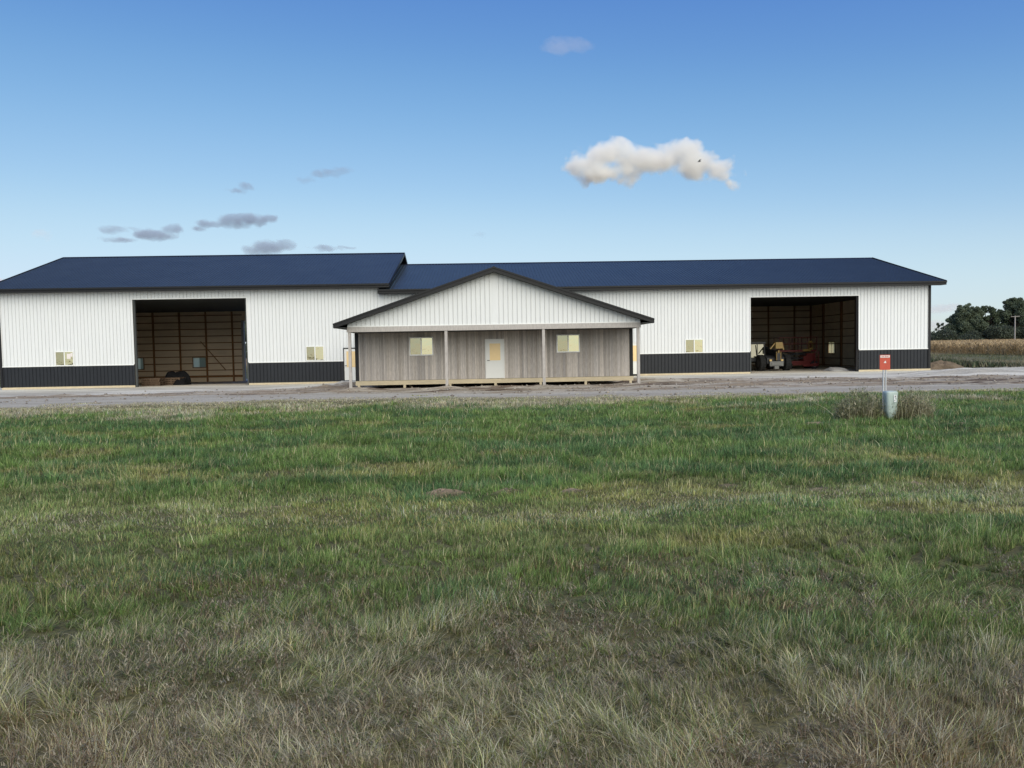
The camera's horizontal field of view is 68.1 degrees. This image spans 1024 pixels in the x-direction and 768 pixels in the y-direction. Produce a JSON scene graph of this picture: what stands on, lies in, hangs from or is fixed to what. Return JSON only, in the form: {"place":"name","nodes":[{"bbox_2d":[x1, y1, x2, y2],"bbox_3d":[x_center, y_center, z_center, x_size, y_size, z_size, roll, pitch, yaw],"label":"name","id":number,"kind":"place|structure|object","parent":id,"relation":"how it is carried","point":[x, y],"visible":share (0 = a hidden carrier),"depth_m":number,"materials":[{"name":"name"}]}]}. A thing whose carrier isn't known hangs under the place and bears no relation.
{"place":"outdoors","nodes":[
{"label":"outdoors","id":0,"kind":"place"},
{"bbox_2d":[121,365,874,386],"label":"shed floor","id":1,"kind":"structure","parent":0,"point":[800,368],"depth_m":55.29,"materials":[{"name":"grey concrete"}]},
{"bbox_2d":[142,383,165,385],"bbox_3d":[-24.409,0.049,51.672,1.201,0.130,1.000,-1,3,-2],"label":"pallet","id":2,"kind":"object","parent":1,"relation":"on","point":[153,384],"visible":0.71,"depth_m":51.19,"materials":[{"name":"brown wood"}]},
{"bbox_2d":[142,381,165,383],"bbox_3d":[-24.393,-0.082,51.632,1.201,0.130,1.000,-1,3,-2],"label":"pallet","id":3,"kind":"object","parent":2,"relation":"on","point":[154,382],"visible":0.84,"depth_m":51.15,"materials":[{"name":"brown wood"}]},
{"bbox_2d":[141,380,164,381],"bbox_3d":[-24.429,-0.211,51.600,1.201,0.130,1.000,-1,3,-1],"label":"pallet","id":4,"kind":"object","parent":3,"relation":"on","point":[152,380],"visible":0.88,"depth_m":51.12,"materials":[{"name":"brown wood"}]},
{"bbox_2d":[142,378,165,379],"bbox_3d":[-24.415,-0.345,51.635,1.201,0.130,1.000,-1,3,-2],"label":"pallet","id":5,"kind":"object","parent":4,"relation":"on","point":[153,378],"visible":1,"depth_m":51.16,"materials":[{"name":"brown wood"}]},
{"bbox_2d":[165,371,190,384],"bbox_3d":[-23.797,-0.423,53.975,1.851,1.039,0.853,-1,3,-2],"label":"tarp bundle","id":6,"kind":"object","parent":1,"relation":"on","point":[185,374],"visible":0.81,"depth_m":53.85,"materials":[{"name":"black plastic"}]},
{"bbox_2d":[173,378,189,384],"bbox_3d":[-23.082,-0.147,52.870,0.856,0.564,1.060,-1,3,-2],"label":"tarp bundle","id":7,"kind":"object","parent":1,"relation":"on","point":[183,381],"visible":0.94,"depth_m":52.58,"materials":[{"name":"black plastic"}]},
{"bbox_2d":[751,342,791,370],"bbox_3d":[18.733,-2.092,57.190,2.907,2.158,5.279,-1,3,-2],"label":"telehandler","id":8,"kind":"object","parent":1,"relation":"on","point":[763,356],"visible":0.73,"depth_m":55.06,"materials":[{"name":"rubber"}]},
{"bbox_2d":[774,337,818,368],"bbox_3d":[22.106,-2.402,58.860,3.061,2.500,1.723,-1,3,-2],"label":"scissor lift","id":9,"kind":"object","parent":1,"relation":"on","point":[807,359],"visible":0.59,"depth_m":58.47,"materials":[{"name":"red paint"}]},
{"bbox_2d":[823,367,848,370],"bbox_3d":[22.620,-1.030,53.156,1.296,0.329,2.654,-1,3,-2],"label":"gravel pile","id":10,"kind":"object","parent":1,"relation":"on","point":[835,369],"visible":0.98,"depth_m":52.48,"materials":[{"name":"grey gravel"}]},
{"bbox_2d":[0,351,1023,767],"bbox_3d":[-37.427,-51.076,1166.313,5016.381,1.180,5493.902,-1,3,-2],"label":"ground","id":11,"kind":"structure","parent":0,"point":[60,627],"depth_m":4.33,"materials":[{"name":"green plant"}]},
{"bbox_2d":[0,252,407,389],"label":"machine shed","id":12,"kind":"structure","parent":11,"relation":"on","point":[97,322],"depth_m":49.70,"materials":[{"name":"white metal"}]},
{"bbox_2d":[55,351,73,365],"bbox_3d":[-29.078,-1.654,49.229,1.200,0.955,0.060,-1,3,-2],"label":"window","id":13,"kind":"structure","parent":12,"relation":"in","point":[62,358],"depth_m":49.23,"materials":[{"name":"beige glass"}]},
{"bbox_2d":[138,357,144,369],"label":"window","id":14,"kind":"structure","parent":12,"relation":"in","point":[141,366],"depth_m":67.42,"materials":[{"name":"glass"}]},
{"bbox_2d":[192,357,205,367],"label":"window","id":15,"kind":"structure","parent":12,"relation":"in","point":[197,362],"depth_m":67.58,"materials":[{"name":"clear glass"}]},
{"bbox_2d":[306,346,324,360],"bbox_3d":[-12.930,-2.013,49.737,1.200,0.975,0.060,-1,3,-2],"label":"window","id":16,"kind":"structure","parent":12,"relation":"in","point":[313,353],"depth_m":49.73,"materials":[{"name":"beige glass"}]},
{"bbox_2d":[343,348,355,380],"bbox_3d":[-10.583,-1.301,49.833,0.990,2.130,0.108,-1,3,-2],"label":"door","id":17,"kind":"structure","parent":12,"relation":"in","point":[345,350],"depth_m":49.83,"materials":[{"name":"paint"}]},
{"bbox_2d":[0,374,1023,398],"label":"dirt strip","id":18,"kind":"object","parent":11,"relation":"on","point":[694,384],"visible":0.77,"depth_m":37.43,"materials":[{"name":"brown soil"}]},
{"bbox_2d":[333,266,654,387],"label":"porch house","id":19,"kind":"structure","parent":18,"relation":"on","point":[494,325],"depth_m":39.92,"materials":[{"name":"white metal"}]},
{"bbox_2d":[409,337,432,355],"bbox_3d":[-4.785,-1.986,39.943,1.260,0.970,0.060,-1,3,-2],"label":"window","id":20,"kind":"structure","parent":19,"relation":"in","point":[418,346],"depth_m":39.94,"materials":[{"name":"beige glass"}]},
{"bbox_2d":[485,339,504,378],"bbox_3d":[-0.905,-1.338,40.086,1.010,2.085,0.108,-1,3,-2],"label":"door","id":21,"kind":"structure","parent":19,"relation":"in","point":[494,348],"depth_m":40.09,"materials":[{"name":"paint"}]},
{"bbox_2d":[556,334,579,352],"bbox_3d":[2.979,-2.152,40.187,1.240,0.955,0.060,-1,3,-2],"label":"window","id":22,"kind":"structure","parent":19,"relation":"in","point":[565,342],"depth_m":40.19,"materials":[{"name":"beige glass"}]},
{"bbox_2d":[0,370,1023,408],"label":"clods","id":23,"kind":"object","parent":18,"relation":"on","point":[800,379],"visible":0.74,"depth_m":36.13,"materials":[{"name":"brown soil"}]},
{"bbox_2d":[0,383,1023,407],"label":"gravel lane","id":24,"kind":"structure","parent":11,"relation":"on","point":[36,402],"depth_m":32.28,"materials":[{"name":"grey gravel"}]},
{"bbox_2d":[0,368,1023,396],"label":"gravel pad","id":25,"kind":"object","parent":11,"relation":"on","point":[862,374],"visible":0.95,"depth_m":45.22,"materials":[{"name":"grey gravel"}]},
{"bbox_2d":[246,351,1023,374],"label":"rough weeds","id":26,"kind":"object","parent":11,"relation":"on","point":[971,363],"visible":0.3,"depth_m":55.07,"materials":[{"name":"brown plant"}]},
{"bbox_2d":[377,257,946,375],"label":"machine shed","id":27,"kind":"structure","parent":11,"relation":"on","point":[720,316],"depth_m":50.95,"materials":[{"name":"white metal"}]},
{"bbox_2d":[633,342,636,373],"bbox_3d":[8.008,-1.708,50.441,1.000,2.130,0.062,-1,3,-2],"label":"door","id":28,"kind":"structure","parent":27,"relation":"in","point":[634,343],"depth_m":50.43,"materials":[{"name":"paint"}]},
{"bbox_2d":[685,339,703,352],"bbox_3d":[12.152,-2.534,50.527,1.240,0.935,0.060,-1,3,-2],"label":"window","id":29,"kind":"structure","parent":27,"relation":"in","point":[691,345],"depth_m":50.53,"materials":[{"name":"beige glass"}]},
{"bbox_2d":[828,341,834,353],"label":"window","id":30,"kind":"structure","parent":27,"relation":"in","point":[831,347],"depth_m":65.23,"materials":[{"name":"glass"}]},
{"bbox_2d":[825,383,900,420],"bbox_3d":[8.396,0.403,18.465,2.486,1.076,2.255,-1,3,-2],"label":"dry weed","id":31,"kind":"object","parent":11,"relation":"on","point":[865,406],"visible":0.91,"depth_m":18.35,"materials":[{"name":"beige plant"}]},
{"bbox_2d":[880,355,889,409],"bbox_3d":[9.463,0.125,19.249,0.270,1.732,0.057,-1,3,-2],"label":"marker sign","id":32,"kind":"object","parent":11,"relation":"on","point":[885,362],"visible":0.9,"depth_m":19.20,"materials":[{"name":"metal"}]},
{"bbox_2d":[883,391,897,418],"bbox_3d":[9.113,0.550,18.244,0.296,0.766,0.260,-1,3,-2],"label":"utility pedestal","id":33,"kind":"object","parent":11,"relation":"on","point":[890,398],"visible":0.77,"depth_m":18.14,"materials":[{"name":"plastic"}]},
{"bbox_2d":[881,384,951,419],"bbox_3d":[9.521,0.435,18.261,2.091,0.990,2.047,-1,3,-2],"label":"dry weed","id":34,"kind":"object","parent":11,"relation":"on","point":[911,406],"visible":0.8,"depth_m":18.12,"materials":[{"name":"brown plant"}]},
{"bbox_2d":[935,323,943,331],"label":"sapling","id":35,"kind":"object","parent":11,"relation":"on","point":[939,325],"visible":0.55,"depth_m":222.53,"materials":[{"name":"green plant"}]},
{"bbox_2d":[931,360,964,369],"bbox_3d":[29.570,-1.299,52.526,3.227,0.718,1.785,-1,3,-2],"label":"earth mound","id":36,"kind":"object","parent":11,"relation":"on","point":[938,365],"visible":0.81,"depth_m":52.05,"materials":[{"name":"brown soil"}]},
{"bbox_2d":[943,303,988,335],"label":"deciduous tree","id":37,"kind":"object","parent":11,"relation":"on","point":[964,319],"visible":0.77,"depth_m":217.85,"materials":[{"name":"green plant"}]},
{"bbox_2d":[931,324,1023,340],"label":"undergrowth","id":38,"kind":"object","parent":11,"relation":"on","point":[1003,331],"visible":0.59,"depth_m":211.00,"materials":[{"name":"green plant"}]},
{"bbox_2d":[980,305,1006,325],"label":"deciduous tree","id":39,"kind":"object","parent":11,"relation":"on","point":[995,315],"visible":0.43,"depth_m":221.63,"materials":[{"name":"green plant"}]},
{"bbox_2d":[996,309,1021,326],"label":"deciduous tree","id":40,"kind":"object","parent":11,"relation":"on","point":[1001,310],"visible":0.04,"depth_m":229.14,"materials":[{"name":"green plant"}]},
{"bbox_2d":[1001,297,1023,326],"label":"deciduous tree","id":41,"kind":"object","parent":11,"relation":"on","point":[1014,305],"visible":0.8,"depth_m":220.48,"materials":[{"name":"green plant"}]},
{"bbox_2d":[1011,315,1019,338],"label":"utility pole","id":42,"kind":"object","parent":11,"relation":"on","point":[1015,316],"visible":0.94,"depth_m":193.74,"materials":[{"name":"grey wood"}]},
{"bbox_2d":[0,0,1023,343],"label":"sky","id":43,"kind":"structure","parent":0,"point":[430,131],"materials":[{"name":"blue"}]},
{"bbox_2d":[931,338,1023,354],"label":"corn field","id":44,"kind":"structure","parent":0,"point":[1002,346],"depth_m":103.91,"materials":[{"name":"beige plant"}]},
{"bbox_3d":[-23.690,-0.263,53.093,1.201,0.130,1.000,-1,3,-2],"label":"pallet","id":45,"kind":"object","parent":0,"visible":0},
{"bbox_2d":[165,377,185,379],"bbox_3d":[-23.692,-0.395,53.107,1.201,0.130,1.000,-1,3,-1],"label":"pallet","id":46,"kind":"object","parent":45,"relation":"on","point":[170,378],"visible":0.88,"depth_m":52.87,"materials":[{"name":"brown wood"}]}
]}

